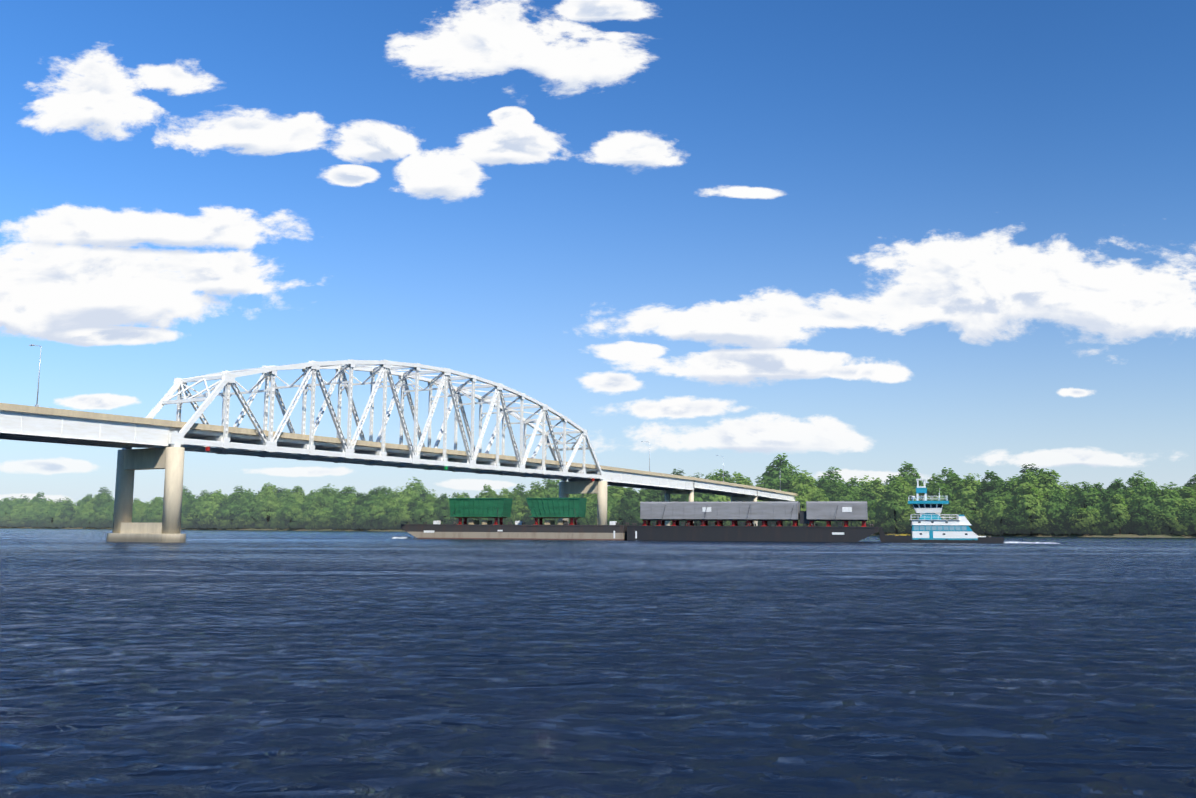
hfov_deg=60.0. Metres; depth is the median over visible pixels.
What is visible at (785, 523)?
shrub
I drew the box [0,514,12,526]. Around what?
shrub
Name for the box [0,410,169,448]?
bridge approach girder
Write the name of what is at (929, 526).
towboat
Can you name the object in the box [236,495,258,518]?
tree
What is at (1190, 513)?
tree
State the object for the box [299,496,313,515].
tree
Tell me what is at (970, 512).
shrub
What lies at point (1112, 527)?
shrub
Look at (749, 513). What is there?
tarped barge modules
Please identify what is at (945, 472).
tree
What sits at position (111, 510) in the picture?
tree
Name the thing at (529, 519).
tree
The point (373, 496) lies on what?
tree
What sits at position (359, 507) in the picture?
tree
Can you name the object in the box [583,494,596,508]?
tree
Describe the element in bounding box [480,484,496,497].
tree
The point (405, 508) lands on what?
tree
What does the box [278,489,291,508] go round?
tree
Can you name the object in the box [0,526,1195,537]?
ground bank
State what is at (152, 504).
tree
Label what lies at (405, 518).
shrub
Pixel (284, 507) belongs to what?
tree
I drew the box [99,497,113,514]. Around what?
tree
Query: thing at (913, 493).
tree
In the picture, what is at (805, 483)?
tree
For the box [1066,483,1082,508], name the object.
tree
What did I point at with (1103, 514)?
shrub
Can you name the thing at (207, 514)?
tree
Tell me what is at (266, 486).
tree
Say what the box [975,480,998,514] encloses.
tree
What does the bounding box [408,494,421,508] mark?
tree
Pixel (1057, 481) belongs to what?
tree
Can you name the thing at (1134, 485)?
tree
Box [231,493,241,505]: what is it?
tree
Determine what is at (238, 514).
tree
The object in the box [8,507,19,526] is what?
tree
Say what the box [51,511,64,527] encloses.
tree
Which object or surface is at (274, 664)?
river water
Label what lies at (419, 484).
tree
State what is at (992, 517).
tree
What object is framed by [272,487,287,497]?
tree
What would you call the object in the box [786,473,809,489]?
tree
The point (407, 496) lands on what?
tree
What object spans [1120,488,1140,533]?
tree
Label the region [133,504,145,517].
tree
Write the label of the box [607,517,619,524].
shrub
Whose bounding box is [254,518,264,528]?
shrub
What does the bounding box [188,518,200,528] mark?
shrub
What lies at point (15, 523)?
shrub
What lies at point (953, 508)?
tree
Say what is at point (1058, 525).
shrub
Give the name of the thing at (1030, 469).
tree
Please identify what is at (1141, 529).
shrub
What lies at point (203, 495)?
tree
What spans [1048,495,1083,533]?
tree
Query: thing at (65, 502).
tree
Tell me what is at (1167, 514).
shrub
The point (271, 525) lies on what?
shrub
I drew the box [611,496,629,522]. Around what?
tree
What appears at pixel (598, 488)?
bridge pier
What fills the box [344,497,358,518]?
tree
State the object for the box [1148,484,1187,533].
tree
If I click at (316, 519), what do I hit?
shrub
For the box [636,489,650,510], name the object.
tree
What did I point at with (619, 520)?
shrub
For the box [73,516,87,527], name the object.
shrub
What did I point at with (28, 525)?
shrub
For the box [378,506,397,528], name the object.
tree
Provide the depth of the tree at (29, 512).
717.73 m
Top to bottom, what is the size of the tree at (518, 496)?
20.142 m
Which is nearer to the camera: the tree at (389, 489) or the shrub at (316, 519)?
the shrub at (316, 519)
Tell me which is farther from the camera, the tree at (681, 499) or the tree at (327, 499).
the tree at (327, 499)
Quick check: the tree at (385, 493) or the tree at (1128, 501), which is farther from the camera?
the tree at (385, 493)
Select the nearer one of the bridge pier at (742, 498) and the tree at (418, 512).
the bridge pier at (742, 498)
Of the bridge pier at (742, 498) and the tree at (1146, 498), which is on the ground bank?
the tree at (1146, 498)
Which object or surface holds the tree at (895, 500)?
on the ground bank
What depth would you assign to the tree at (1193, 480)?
397.18 m
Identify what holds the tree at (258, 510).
on the ground bank
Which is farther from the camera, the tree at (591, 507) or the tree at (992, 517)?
the tree at (591, 507)
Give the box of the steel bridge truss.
[122,359,605,481]
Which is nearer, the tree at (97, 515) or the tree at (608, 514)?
the tree at (608, 514)
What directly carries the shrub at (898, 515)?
on the ground bank
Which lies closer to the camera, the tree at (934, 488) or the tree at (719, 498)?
the tree at (934, 488)
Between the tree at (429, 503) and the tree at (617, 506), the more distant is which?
the tree at (429, 503)
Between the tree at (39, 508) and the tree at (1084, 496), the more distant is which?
the tree at (39, 508)
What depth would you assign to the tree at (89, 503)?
682.12 m
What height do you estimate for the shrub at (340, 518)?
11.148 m
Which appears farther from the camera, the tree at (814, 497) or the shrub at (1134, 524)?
the tree at (814, 497)
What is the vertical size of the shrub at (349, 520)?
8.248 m
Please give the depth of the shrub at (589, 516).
483.72 m
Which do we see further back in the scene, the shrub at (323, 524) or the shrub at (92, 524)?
the shrub at (92, 524)
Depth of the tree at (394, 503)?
558.33 m
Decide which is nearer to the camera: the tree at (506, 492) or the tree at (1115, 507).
the tree at (1115, 507)
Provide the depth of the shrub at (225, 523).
596.51 m
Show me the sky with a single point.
(860, 238)
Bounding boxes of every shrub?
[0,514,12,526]
[10,513,20,526]
[17,515,27,526]
[23,517,32,526]
[27,514,42,527]
[42,517,53,527]
[53,520,62,528]
[56,516,69,527]
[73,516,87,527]
[79,512,95,528]
[88,518,99,527]
[93,520,105,527]
[99,514,113,527]
[182,513,197,527]
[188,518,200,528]
[209,518,221,528]
[217,519,231,529]
[236,516,254,528]
[237,508,270,527]
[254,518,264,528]
[264,519,276,528]
[276,520,288,528]
[287,514,301,528]
[298,516,313,529]
[306,504,328,528]
[311,513,324,528]
[318,515,335,528]
[330,510,348,529]
[342,516,356,529]
[351,512,368,529]
[361,519,378,530]
[372,517,387,529]
[382,512,404,529]
[392,511,417,527]
[416,518,427,523]
[476,518,487,524]
[578,503,596,524]
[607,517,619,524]
[610,508,629,524]
[783,520,799,525]
[814,521,825,525]
[856,518,883,532]
[872,509,915,532]
[873,513,897,533]
[894,520,910,533]
[949,501,984,529]
[973,523,994,533]
[1000,514,1020,534]
[1020,511,1052,535]
[1051,518,1071,535]
[1064,508,1099,534]
[1091,508,1112,533]
[1094,510,1126,533]
[1121,509,1148,533]
[1122,511,1155,535]
[1135,500,1187,534]
[1147,515,1188,534]
[1174,517,1195,534]
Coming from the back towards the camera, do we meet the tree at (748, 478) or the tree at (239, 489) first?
the tree at (239, 489)
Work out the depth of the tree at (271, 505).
585.31 m
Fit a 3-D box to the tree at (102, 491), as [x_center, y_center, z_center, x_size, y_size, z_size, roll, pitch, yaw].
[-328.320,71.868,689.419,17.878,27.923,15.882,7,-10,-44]
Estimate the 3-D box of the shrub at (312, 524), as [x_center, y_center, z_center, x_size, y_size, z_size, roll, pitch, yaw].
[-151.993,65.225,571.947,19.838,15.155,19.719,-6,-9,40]
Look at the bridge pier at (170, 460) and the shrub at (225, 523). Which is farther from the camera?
the shrub at (225, 523)
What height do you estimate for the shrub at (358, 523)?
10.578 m
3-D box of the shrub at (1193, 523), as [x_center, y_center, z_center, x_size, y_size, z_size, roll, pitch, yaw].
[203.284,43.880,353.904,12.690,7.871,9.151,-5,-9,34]
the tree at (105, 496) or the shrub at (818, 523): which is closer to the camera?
the shrub at (818, 523)
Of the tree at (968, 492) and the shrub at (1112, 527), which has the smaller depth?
the shrub at (1112, 527)
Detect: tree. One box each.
[0,498,12,526]
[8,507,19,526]
[10,503,22,516]
[12,507,28,526]
[13,496,29,506]
[20,499,37,510]
[22,508,34,521]
[29,492,46,503]
[29,504,44,516]
[43,504,57,522]
[48,499,62,510]
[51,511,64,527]
[58,504,75,521]
[61,497,72,505]
[74,500,83,508]
[75,502,85,517]
[80,505,94,519]
[83,497,95,510]
[91,512,99,522]
[92,487,113,503]
[93,498,104,517]
[94,494,109,512]
[98,505,113,528]
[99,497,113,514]
[104,505,113,519]
[132,500,144,514]
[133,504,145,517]
[140,509,153,522]
[141,498,160,514]
[148,509,162,522]
[152,500,162,513]
[181,512,186,527]
[182,485,191,503]
[183,494,197,514]
[183,496,195,515]
[189,499,202,527]
[192,489,211,507]
[195,494,225,527]
[213,497,229,518]
[217,494,228,500]
[221,497,239,520]
[229,486,246,496]
[229,506,244,524]
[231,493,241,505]
[236,491,251,503]
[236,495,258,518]
[245,488,255,498]
[251,497,265,520]
[255,482,275,498]
[256,486,277,502]
[256,493,278,521]
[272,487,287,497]
[272,506,285,525]
[276,495,300,528]
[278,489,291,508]
[285,503,301,528]
[286,485,306,505]
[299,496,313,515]
[307,489,316,498]
[307,500,322,518]
[314,510,331,529]
[316,483,336,513]
[328,501,337,515]
[332,486,355,512]
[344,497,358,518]
[347,486,357,498]
[352,497,366,528]
[355,508,374,529]
[362,494,369,511]
[364,486,388,509]
[368,495,388,519]
[378,486,390,503]
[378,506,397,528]
[384,486,393,495]
[388,487,404,498]
[389,497,400,510]
[391,504,401,526]
[396,486,417,502]
[397,500,409,519]
[405,477,427,495]
[407,501,419,522]
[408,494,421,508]
[412,503,428,521]
[417,489,428,500]
[421,494,438,516]
[426,489,436,499]
[429,513,438,523]
[433,493,449,520]
[439,503,451,519]
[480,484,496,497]
[495,494,506,497]
[499,488,510,497]
[503,507,515,523]
[508,492,520,503]
[508,495,520,513]
[509,504,528,524]
[511,483,527,502]
[512,501,524,515]
[521,481,546,505]
[521,506,534,524]
[523,497,529,513]
[540,479,560,497]
[554,481,578,497]
[573,507,591,524]
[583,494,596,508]
[586,498,596,517]
[589,510,596,524]
[591,507,611,524]
[593,485,616,510]
[611,486,631,503]
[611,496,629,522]
[619,487,640,518]
[628,509,641,525]
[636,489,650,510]
[647,489,663,521]
[656,468,685,501]
[672,494,685,501]
[680,473,717,524]
[706,469,731,501]
[716,469,733,482]
[729,472,750,485]
[734,476,753,485]
[754,474,766,486]
[760,453,796,488]
[768,480,784,489]
[772,465,799,485]
[777,476,793,491]
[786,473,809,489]
[790,470,820,507]
[794,486,812,510]
[808,488,828,521]
[814,466,846,492]
[819,477,844,500]
[822,500,842,525]
[832,482,861,500]
[845,476,864,495]
[848,504,871,526]
[857,475,873,490]
[857,487,879,515]
[866,478,887,504]
[866,500,884,525]
[880,481,908,532]
[884,474,895,492]
[885,475,913,507]
[892,461,925,488]
[894,504,918,532]
[905,483,923,515]
[921,473,954,507]
[939,467,958,486]
[940,504,956,519]
[944,472,962,503]
[948,496,976,532]
[951,473,992,513]
[954,507,973,530]
[969,508,988,532]
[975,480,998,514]
[981,470,1006,492]
[981,496,1013,535]
[993,480,1019,513]
[994,476,1021,520]
[999,502,1033,534]
[1012,470,1044,506]
[1013,463,1048,482]
[1015,482,1043,534]
[1032,468,1065,497]
[1033,490,1066,533]
[1041,488,1070,530]
[1046,477,1068,532]
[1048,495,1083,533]
[1056,504,1086,534]
[1059,480,1070,494]
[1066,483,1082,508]
[1070,481,1103,512]
[1081,508,1106,534]
[1086,483,1108,506]
[1099,489,1130,516]
[1106,478,1127,496]
[1108,494,1130,533]
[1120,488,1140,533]
[1124,470,1157,509]
[1128,480,1159,517]
[1129,506,1156,533]
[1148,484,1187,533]
[1167,482,1177,494]
[1172,486,1194,498]
[1176,486,1195,510]
[1176,502,1195,534]
[1184,474,1195,487]
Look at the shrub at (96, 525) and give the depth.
658.56 m
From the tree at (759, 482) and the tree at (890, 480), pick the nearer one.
the tree at (890, 480)
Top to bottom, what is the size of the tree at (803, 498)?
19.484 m
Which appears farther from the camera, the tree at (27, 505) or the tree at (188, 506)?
the tree at (27, 505)
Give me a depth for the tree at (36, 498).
749.07 m
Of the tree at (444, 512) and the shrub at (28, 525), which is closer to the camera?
the tree at (444, 512)
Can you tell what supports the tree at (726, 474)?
on the ground bank
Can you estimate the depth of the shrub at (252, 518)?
589.74 m
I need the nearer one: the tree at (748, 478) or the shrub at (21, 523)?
the tree at (748, 478)
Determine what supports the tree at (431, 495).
on the ground bank
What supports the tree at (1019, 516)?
on the ground bank
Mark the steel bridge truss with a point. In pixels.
(187, 438)
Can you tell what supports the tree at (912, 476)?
on the ground bank
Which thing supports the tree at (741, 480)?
on the ground bank
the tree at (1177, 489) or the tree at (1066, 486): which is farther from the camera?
the tree at (1066, 486)
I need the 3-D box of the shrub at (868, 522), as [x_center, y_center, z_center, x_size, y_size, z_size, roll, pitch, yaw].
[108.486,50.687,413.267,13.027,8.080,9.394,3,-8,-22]
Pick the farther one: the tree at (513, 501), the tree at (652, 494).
the tree at (513, 501)
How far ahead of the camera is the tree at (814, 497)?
426.36 m
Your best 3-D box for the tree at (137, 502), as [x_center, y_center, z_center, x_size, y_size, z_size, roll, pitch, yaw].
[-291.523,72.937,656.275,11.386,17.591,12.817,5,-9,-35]
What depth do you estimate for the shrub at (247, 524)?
589.49 m
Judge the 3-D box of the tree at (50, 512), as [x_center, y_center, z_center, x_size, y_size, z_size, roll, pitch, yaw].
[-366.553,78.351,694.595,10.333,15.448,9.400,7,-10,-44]
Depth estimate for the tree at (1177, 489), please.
368.79 m
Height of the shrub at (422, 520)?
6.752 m
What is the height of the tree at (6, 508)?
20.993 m
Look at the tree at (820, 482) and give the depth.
445.19 m
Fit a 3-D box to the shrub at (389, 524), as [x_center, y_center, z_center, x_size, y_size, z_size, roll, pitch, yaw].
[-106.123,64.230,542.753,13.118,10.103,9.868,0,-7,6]
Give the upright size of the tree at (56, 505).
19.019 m
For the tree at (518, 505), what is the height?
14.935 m
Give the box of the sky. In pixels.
[0,0,1195,504]
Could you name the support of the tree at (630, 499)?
on the ground bank
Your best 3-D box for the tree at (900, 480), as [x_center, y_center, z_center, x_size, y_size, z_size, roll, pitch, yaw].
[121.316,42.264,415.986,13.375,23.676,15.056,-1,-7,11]
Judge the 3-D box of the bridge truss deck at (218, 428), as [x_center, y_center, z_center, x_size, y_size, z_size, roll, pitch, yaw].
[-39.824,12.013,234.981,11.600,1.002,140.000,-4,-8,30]
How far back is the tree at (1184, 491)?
363.90 m
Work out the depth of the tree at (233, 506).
599.53 m
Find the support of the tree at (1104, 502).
on the ground bank
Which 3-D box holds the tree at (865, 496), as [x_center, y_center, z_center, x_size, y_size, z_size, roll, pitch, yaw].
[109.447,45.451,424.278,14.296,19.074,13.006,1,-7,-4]
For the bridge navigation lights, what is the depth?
230.79 m
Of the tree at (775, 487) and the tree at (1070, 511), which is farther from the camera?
the tree at (775, 487)
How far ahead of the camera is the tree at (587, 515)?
484.10 m
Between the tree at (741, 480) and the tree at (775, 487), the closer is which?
the tree at (775, 487)
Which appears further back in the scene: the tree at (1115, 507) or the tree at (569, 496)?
the tree at (569, 496)
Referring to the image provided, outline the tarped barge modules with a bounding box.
[627,501,878,541]
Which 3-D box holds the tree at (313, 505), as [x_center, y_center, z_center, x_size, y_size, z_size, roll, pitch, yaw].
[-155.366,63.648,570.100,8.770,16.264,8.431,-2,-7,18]
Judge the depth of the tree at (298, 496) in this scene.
589.71 m
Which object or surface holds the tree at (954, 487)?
on the ground bank
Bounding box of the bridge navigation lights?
[206,447,593,480]
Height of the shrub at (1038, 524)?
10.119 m
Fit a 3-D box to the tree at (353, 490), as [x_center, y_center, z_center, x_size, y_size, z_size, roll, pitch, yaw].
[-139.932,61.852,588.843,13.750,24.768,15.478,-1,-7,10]
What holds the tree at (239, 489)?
on the ground bank
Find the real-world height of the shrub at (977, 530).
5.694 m
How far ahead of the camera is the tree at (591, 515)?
484.22 m
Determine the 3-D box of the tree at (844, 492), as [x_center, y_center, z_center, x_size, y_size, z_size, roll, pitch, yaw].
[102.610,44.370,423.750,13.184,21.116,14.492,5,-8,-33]
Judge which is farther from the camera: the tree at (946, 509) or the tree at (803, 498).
the tree at (803, 498)
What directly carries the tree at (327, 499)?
on the ground bank
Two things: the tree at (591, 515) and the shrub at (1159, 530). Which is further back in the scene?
the tree at (591, 515)
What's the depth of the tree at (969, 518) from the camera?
394.26 m
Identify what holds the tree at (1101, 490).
on the ground bank
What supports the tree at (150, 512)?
on the ground bank
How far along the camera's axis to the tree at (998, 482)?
403.38 m
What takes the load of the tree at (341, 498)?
on the ground bank
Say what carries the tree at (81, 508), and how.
on the ground bank
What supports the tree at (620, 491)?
on the ground bank
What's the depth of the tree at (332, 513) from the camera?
566.90 m
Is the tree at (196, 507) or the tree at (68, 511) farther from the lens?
the tree at (68, 511)
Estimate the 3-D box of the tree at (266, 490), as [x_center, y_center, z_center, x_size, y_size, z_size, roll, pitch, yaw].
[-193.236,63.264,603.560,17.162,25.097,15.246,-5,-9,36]
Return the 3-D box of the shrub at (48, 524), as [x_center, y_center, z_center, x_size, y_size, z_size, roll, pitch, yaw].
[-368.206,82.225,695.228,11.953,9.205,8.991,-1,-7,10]
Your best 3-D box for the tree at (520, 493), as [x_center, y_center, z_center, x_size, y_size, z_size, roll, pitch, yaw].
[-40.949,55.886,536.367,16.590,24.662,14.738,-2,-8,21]
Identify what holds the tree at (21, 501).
on the ground bank
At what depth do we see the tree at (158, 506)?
643.78 m
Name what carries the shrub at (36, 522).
on the ground bank
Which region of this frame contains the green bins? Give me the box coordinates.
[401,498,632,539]
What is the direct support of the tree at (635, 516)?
on the ground bank
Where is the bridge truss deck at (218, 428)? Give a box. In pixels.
[173,421,600,468]
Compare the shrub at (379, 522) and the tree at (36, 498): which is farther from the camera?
the tree at (36, 498)
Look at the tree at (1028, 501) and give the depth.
380.03 m
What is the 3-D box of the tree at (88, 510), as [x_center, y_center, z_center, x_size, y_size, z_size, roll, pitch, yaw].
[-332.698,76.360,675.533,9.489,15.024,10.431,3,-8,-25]
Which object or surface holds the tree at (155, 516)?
on the ground bank
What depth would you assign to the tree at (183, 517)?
618.87 m
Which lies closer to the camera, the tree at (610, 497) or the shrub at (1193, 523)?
the shrub at (1193, 523)
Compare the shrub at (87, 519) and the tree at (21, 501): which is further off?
the tree at (21, 501)
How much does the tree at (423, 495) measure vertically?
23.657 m
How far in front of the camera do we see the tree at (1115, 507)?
365.38 m
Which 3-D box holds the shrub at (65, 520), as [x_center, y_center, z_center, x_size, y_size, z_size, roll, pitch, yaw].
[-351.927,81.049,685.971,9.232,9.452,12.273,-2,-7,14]
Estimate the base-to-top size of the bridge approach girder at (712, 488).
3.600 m
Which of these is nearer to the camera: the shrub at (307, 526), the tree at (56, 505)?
the shrub at (307, 526)
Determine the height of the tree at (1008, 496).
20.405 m
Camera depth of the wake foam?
206.40 m
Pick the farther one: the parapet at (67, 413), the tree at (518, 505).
the tree at (518, 505)
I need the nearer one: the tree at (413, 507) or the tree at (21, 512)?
the tree at (413, 507)
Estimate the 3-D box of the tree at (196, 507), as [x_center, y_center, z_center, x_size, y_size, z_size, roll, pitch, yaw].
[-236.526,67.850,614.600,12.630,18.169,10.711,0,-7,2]
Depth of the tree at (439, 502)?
535.27 m
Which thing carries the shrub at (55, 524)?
on the ground bank
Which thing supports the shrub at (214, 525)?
on the ground bank
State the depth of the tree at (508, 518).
509.21 m
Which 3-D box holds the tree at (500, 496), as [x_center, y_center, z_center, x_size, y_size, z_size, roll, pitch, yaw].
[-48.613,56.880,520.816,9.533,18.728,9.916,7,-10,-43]
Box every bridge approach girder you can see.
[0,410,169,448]
[568,469,693,490]
[693,480,756,495]
[732,490,797,501]
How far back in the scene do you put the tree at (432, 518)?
534.18 m
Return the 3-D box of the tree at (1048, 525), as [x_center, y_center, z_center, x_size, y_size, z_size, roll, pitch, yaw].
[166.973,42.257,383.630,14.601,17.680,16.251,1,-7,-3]
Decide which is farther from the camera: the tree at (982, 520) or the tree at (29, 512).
the tree at (29, 512)
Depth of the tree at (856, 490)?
442.61 m
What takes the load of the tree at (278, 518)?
on the ground bank
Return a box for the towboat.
[879,479,1003,542]
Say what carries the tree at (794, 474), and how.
on the ground bank
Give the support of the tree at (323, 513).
on the ground bank
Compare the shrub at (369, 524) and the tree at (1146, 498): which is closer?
the tree at (1146, 498)
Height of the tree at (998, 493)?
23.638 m
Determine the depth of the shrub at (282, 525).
575.24 m
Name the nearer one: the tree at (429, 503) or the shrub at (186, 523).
the tree at (429, 503)
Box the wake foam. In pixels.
[392,537,1059,543]
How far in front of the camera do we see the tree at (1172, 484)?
378.43 m
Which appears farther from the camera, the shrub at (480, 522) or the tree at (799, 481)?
the shrub at (480, 522)
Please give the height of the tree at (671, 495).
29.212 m
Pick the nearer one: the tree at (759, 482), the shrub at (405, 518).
the tree at (759, 482)
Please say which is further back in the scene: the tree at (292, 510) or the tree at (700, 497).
the tree at (292, 510)
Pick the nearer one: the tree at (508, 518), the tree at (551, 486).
the tree at (508, 518)
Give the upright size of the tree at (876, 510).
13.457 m
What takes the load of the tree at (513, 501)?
on the ground bank
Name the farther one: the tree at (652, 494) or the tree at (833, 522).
the tree at (652, 494)
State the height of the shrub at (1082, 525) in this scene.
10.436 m
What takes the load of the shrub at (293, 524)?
on the ground bank
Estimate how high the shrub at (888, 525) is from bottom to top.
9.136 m
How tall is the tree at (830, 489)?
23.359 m
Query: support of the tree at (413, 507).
on the ground bank
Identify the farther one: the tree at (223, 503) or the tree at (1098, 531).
the tree at (223, 503)
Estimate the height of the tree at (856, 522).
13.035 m
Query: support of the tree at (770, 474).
on the ground bank
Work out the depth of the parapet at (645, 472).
315.42 m
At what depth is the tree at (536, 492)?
514.73 m
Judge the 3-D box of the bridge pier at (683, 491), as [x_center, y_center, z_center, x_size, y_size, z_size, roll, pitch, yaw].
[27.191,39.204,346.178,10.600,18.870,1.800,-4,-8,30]
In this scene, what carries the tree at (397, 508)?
on the ground bank
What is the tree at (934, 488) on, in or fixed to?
on the ground bank
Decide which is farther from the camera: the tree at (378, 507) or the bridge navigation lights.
the tree at (378, 507)
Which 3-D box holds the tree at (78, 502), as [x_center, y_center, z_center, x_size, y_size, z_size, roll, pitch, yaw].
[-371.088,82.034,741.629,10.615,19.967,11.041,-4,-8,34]
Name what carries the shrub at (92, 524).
on the ground bank
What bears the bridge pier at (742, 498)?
in the river water
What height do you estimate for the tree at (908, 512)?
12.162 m
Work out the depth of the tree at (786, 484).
442.23 m
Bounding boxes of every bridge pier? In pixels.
[106,447,185,542]
[559,481,606,524]
[665,488,693,525]
[731,496,757,525]
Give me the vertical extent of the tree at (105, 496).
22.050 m
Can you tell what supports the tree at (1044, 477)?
on the ground bank
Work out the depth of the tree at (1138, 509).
364.50 m
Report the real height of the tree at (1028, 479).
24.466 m
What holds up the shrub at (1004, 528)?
on the ground bank
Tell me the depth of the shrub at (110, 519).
651.97 m
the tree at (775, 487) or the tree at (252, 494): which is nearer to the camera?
the tree at (775, 487)
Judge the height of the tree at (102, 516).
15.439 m
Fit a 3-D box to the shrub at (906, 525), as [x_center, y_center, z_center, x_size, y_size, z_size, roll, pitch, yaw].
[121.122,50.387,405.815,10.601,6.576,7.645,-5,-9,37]
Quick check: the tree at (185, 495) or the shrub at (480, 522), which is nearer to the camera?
the shrub at (480, 522)
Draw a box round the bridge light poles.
[29,344,820,490]
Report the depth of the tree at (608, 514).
479.26 m
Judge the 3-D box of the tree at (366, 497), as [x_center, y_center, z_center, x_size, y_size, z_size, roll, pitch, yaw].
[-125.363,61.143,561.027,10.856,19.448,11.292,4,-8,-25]
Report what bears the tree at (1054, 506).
on the ground bank
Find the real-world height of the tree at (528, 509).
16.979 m
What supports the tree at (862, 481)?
on the ground bank
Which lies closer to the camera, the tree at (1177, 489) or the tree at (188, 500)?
the tree at (1177, 489)
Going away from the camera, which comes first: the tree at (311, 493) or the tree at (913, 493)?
the tree at (913, 493)
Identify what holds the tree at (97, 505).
on the ground bank
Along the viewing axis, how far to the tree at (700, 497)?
450.82 m
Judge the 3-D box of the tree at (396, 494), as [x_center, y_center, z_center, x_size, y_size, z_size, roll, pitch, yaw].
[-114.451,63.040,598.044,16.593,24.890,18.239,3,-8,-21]
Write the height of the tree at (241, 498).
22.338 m
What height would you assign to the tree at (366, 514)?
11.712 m
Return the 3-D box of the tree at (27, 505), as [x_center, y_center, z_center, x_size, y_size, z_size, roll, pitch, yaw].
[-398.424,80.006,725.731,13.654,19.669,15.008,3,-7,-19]
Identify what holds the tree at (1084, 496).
on the ground bank
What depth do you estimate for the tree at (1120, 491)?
381.28 m
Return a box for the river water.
[0,528,1195,797]
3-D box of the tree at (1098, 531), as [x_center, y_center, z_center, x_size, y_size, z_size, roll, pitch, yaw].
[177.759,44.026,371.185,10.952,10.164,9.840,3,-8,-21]
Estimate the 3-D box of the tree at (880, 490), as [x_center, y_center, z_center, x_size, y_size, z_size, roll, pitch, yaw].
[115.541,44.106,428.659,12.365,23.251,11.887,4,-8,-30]
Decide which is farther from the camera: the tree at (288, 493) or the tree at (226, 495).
the tree at (226, 495)
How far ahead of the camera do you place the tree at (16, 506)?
726.80 m

